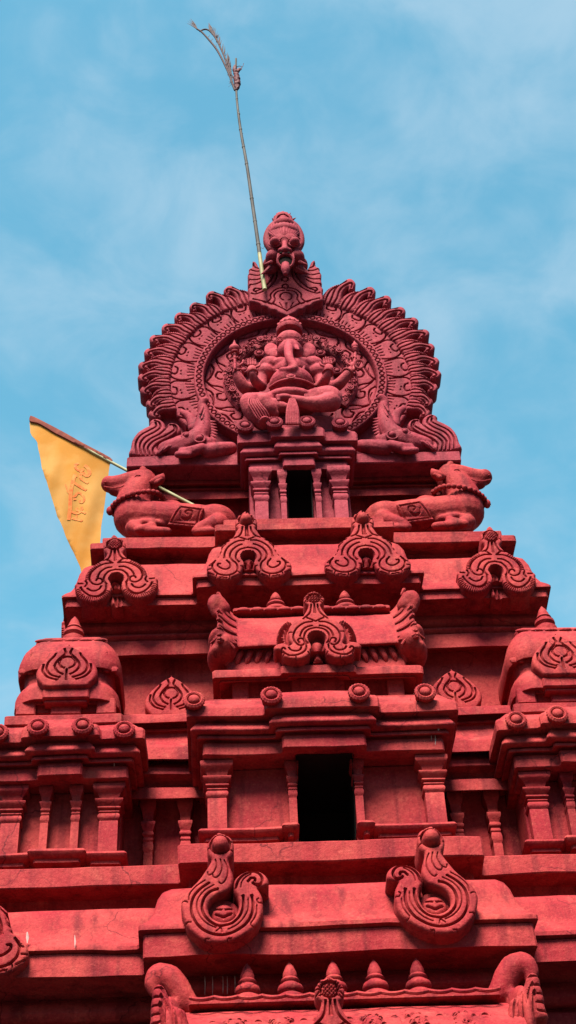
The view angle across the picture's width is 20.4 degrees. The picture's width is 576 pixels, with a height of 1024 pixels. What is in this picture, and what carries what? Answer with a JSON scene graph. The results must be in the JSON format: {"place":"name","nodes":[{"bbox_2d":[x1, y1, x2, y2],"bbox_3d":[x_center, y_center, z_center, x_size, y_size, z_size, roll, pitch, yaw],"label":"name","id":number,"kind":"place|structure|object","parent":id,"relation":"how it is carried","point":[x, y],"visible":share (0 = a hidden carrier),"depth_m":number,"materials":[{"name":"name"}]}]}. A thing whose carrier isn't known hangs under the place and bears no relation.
{"place":"outdoors","nodes":[
{"label":"outdoors","id":0,"kind":"place"},
{"bbox_2d":[0,0,575,724],"label":"sky","id":1,"kind":"structure","parent":0,"point":[422,153],"materials":[{"name":"blue"}]},
{"label":"ground","id":2,"kind":"structure","parent":0,"visible":0},
{"bbox_2d":[0,416,575,1023],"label":"temple tower","id":3,"kind":"structure","parent":2,"relation":"on","point":[294,742],"depth_m":11.12,"materials":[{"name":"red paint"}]},
{"bbox_2d":[29,416,193,570],"bbox_3d":[-1.528,-0.246,14.142,1.696,2.035,0.123,-8,-42,5],"label":"saffron flag","id":4,"kind":"object","parent":3,"relation":"attached to","point":[76,471],"visible":0.93,"depth_m":14.20,"materials":[{"name":"fabric"}]},
{"bbox_2d":[101,466,235,537],"bbox_3d":[-1.034,-0.087,13.817,1.174,1.048,0.430,-1,-42,-2],"label":"bull statue","id":5,"kind":"object","parent":3,"relation":"on","point":[134,509],"visible":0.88,"depth_m":13.56,"materials":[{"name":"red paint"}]},
{"bbox_2d":[126,211,461,481],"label":"arch panel","id":6,"kind":"structure","parent":3,"relation":"on","point":[191,394],"depth_m":15.06,"materials":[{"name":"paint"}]},
{"bbox_2d":[233,58,266,290],"bbox_3d":[-0.420,-3.671,16.917,0.261,4.074,0.076,-1,-42,-2],"label":"bamboo pole","id":7,"kind":"object","parent":6,"relation":"attached to","point":[236,71],"visible":1,"depth_m":16.72,"materials":[{"name":"wood"}]},
{"bbox_2d":[187,21,234,90],"bbox_3d":[-0.888,-5.258,18.340,0.550,1.510,0.044,-1,-42,-2],"label":"palm frond","id":8,"kind":"object","parent":7,"relation":"attached to","point":[227,65],"visible":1,"depth_m":18.38,"materials":[{"name":"beige plant"}]},
{"bbox_2d":[229,315,364,430],"bbox_3d":[0.086,-1.178,14.607,1.234,1.719,0.750,-1,-42,-2],"label":"elephant headed statue","id":9,"kind":"object","parent":3,"relation":"on","point":[291,370],"visible":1,"depth_m":14.31,"materials":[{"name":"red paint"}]},
{"bbox_2d":[365,460,491,532],"bbox_3d":[1.222,-0.129,13.912,1.174,1.048,0.430,-1,-42,-2],"label":"bull statue","id":10,"kind":"object","parent":3,"relation":"on","point":[462,503],"visible":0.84,"depth_m":13.66,"materials":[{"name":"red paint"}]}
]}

